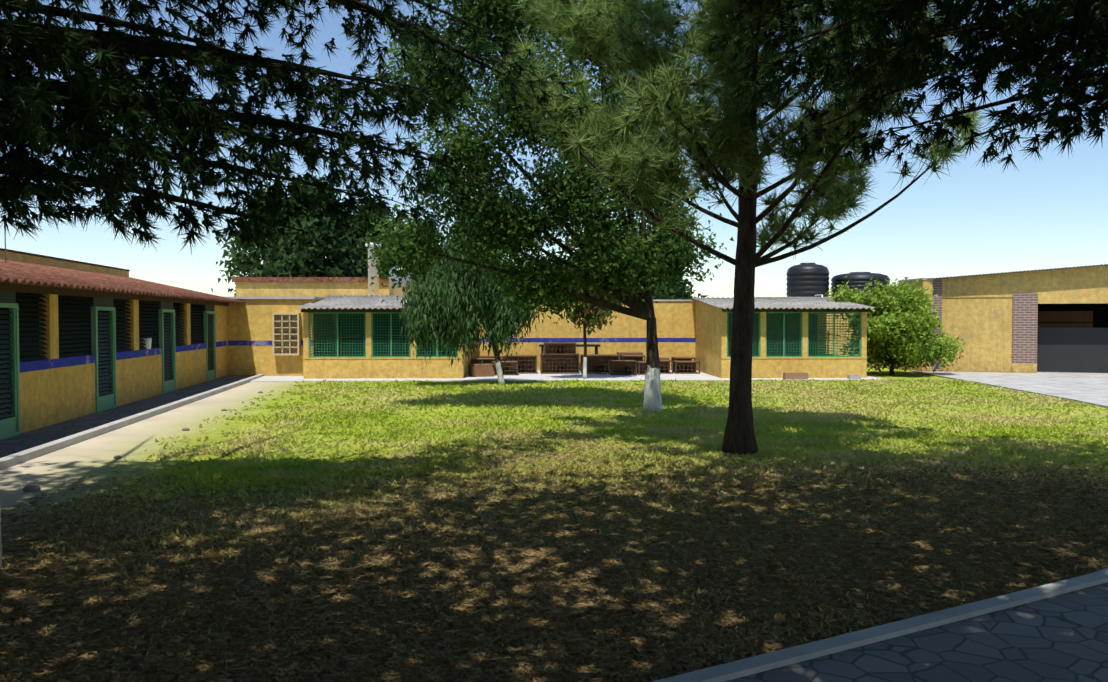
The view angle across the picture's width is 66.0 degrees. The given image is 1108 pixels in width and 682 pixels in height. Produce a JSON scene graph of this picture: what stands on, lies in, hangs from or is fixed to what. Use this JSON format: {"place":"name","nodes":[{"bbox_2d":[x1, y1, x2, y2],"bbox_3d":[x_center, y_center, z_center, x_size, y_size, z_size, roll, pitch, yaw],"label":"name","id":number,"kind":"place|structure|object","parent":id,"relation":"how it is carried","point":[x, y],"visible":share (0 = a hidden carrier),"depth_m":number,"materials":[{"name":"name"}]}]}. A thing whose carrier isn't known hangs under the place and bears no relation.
{"place":"outdoors","nodes":[
{"label":"outdoors","id":0,"kind":"place"},
{"bbox_2d":[0,0,589,253],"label":"tree","id":1,"kind":"object","parent":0,"point":[138,150],"depth_m":6.41,"materials":[{"name":"green plant"}]},
{"bbox_2d":[0,368,1107,681],"bbox_3d":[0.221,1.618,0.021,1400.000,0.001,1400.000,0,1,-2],"label":"ground","id":2,"kind":"structure","parent":0,"point":[76,462],"depth_m":6.67,"materials":[{"name":"beige soil"}]},
{"bbox_2d":[0,508,1,567],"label":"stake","id":3,"kind":"object","parent":2,"relation":"on","point":[0,542],"visible":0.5,"depth_m":5.53,"materials":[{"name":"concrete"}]},
{"bbox_2d":[0,214,263,469],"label":"building","id":4,"kind":"structure","parent":2,"relation":"on","point":[88,351],"depth_m":14.41,"materials":[{"name":"yellow paint"}]},
{"bbox_2d":[23,391,262,491],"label":"stones","id":5,"kind":"object","parent":2,"relation":"on","point":[32,488],"visible":1,"depth_m":8.04,"materials":[{"name":"grey stone"}]},
{"bbox_2d":[211,182,328,296],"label":"tree","id":6,"kind":"object","parent":2,"relation":"on","point":[251,261],"depth_m":40.35,"materials":[{"name":"green plant"}]},
{"bbox_2d":[256,165,367,276],"bbox_3d":[-11.396,-3.968,40.656,6.471,9.140,6.513,0,1,-2],"label":"tree","id":7,"kind":"object","parent":2,"relation":"on","point":[317,228],"depth_m":39.54,"materials":[{"name":"green plant"}]},
{"bbox_2d":[324,189,412,276],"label":"tree","id":8,"kind":"object","parent":2,"relation":"on","point":[363,234],"visible":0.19,"depth_m":41.62,"materials":[{"name":"green plant"}]},
{"bbox_2d":[403,219,445,265],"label":"tree","id":9,"kind":"object","parent":2,"relation":"on","point":[428,239],"depth_m":45.19,"materials":[{"name":"green plant"}]},
{"bbox_2d":[396,185,543,384],"bbox_3d":[-1.975,-1.469,20.623,3.515,5.173,1.991,-1,2,-25],"label":"weeping tree","id":10,"kind":"object","parent":2,"relation":"on","point":[441,308],"depth_m":20.25,"materials":[{"name":"green plant"}]},
{"bbox_2d":[347,0,733,411],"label":"tree","id":11,"kind":"object","parent":2,"relation":"on","point":[480,155],"depth_m":14.72,"materials":[{"name":"green plant"}]},
{"bbox_2d":[535,249,566,277],"bbox_3d":[-0.121,-1.656,36.694,4.617,4.716,4.735,0,1,-2],"label":"tree","id":12,"kind":"object","parent":2,"relation":"on","point":[558,252],"depth_m":36.58,"materials":[{"name":"green plant"}]},
{"bbox_2d":[0,421,1107,681],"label":"leaf litter","id":13,"kind":"object","parent":2,"relation":"on","point":[386,657],"visible":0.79,"depth_m":5.24,"materials":[{"name":"brown plant"}]},
{"bbox_2d":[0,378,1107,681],"bbox_3d":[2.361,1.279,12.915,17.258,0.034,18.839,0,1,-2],"label":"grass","id":14,"kind":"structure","parent":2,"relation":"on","point":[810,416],"depth_m":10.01,"materials":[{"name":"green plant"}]},
{"bbox_2d":[221,243,886,381],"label":"building","id":15,"kind":"structure","parent":2,"relation":"on","point":[306,329],"depth_m":24.05,"materials":[{"name":"concrete"}]},
{"bbox_2d":[469,342,699,376],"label":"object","id":16,"kind":"object","parent":15,"relation":"on","point":[559,357],"visible":0.9,"depth_m":25.21,"materials":[{"name":"wood"}]},
{"bbox_2d":[540,229,633,378],"bbox_3d":[0.946,-1.154,22.903,2.898,4.404,2.150,0,1,-2],"label":"thin tree","id":17,"kind":"object","parent":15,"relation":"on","point":[598,314],"depth_m":22.67,"materials":[{"name":"green plant"}]},
{"bbox_2d":[783,373,860,378],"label":"cinder blocks","id":18,"kind":"object","parent":15,"relation":"on","point":[795,375],"depth_m":22.67,"materials":[{"name":"brown"}]},
{"bbox_2d":[652,268,708,299],"bbox_3d":[4.570,-1.951,38.060,4.377,3.530,4.434,-1,2,-42],"label":"tree","id":19,"kind":"object","parent":2,"relation":"on","point":[682,291],"visible":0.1,"depth_m":37.09,"materials":[{"name":"green plant"}]},
{"bbox_2d":[490,0,989,454],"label":"pine","id":20,"kind":"object","parent":2,"relation":"on","point":[730,140],"depth_m":10.04,"materials":[{"name":"green plant"}]},
{"bbox_2d":[754,263,889,367],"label":"tank building","id":21,"kind":"structure","parent":2,"relation":"on","point":[807,280],"depth_m":29.16,"materials":[{"name":"plastic"}]},
{"bbox_2d":[652,370,1107,681],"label":"driveway kerb","id":22,"kind":"structure","parent":2,"relation":"on","point":[768,661],"depth_m":4.35,"materials":[{"name":"concrete"}]},
{"bbox_2d":[825,275,965,374],"bbox_3d":[10.080,-0.394,24.877,4.124,2.979,3.511,0,1,-2],"label":"bush","id":23,"kind":"object","parent":2,"relation":"on","point":[901,339],"depth_m":24.38,"materials":[{"name":"green plant"}]},
{"bbox_2d":[885,278,933,371],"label":"building","id":24,"kind":"structure","parent":2,"relation":"on","point":[927,282],"depth_m":26.38,"materials":[{"name":"paint"}]},
{"bbox_2d":[930,264,1107,373],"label":"building","id":25,"kind":"structure","parent":2,"relation":"on","point":[1051,320],"depth_m":25.91,"materials":[{"name":"paint"}]},
{"bbox_2d":[0,0,1107,297],"label":"sky","id":26,"kind":"structure","parent":0,"point":[1051,211],"materials":[{"name":"blue"}]},
{"bbox_2d":[701,0,1107,177],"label":"tree","id":27,"kind":"object","parent":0,"point":[1092,58],"depth_m":6.23,"materials":[{"name":"green plant"}]},
{"bbox_2d":[724,371,1107,681],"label":"driveway","id":28,"kind":"structure","parent":0,"point":[1061,638],"depth_m":4.18,"materials":[{"name":"grey stone"}]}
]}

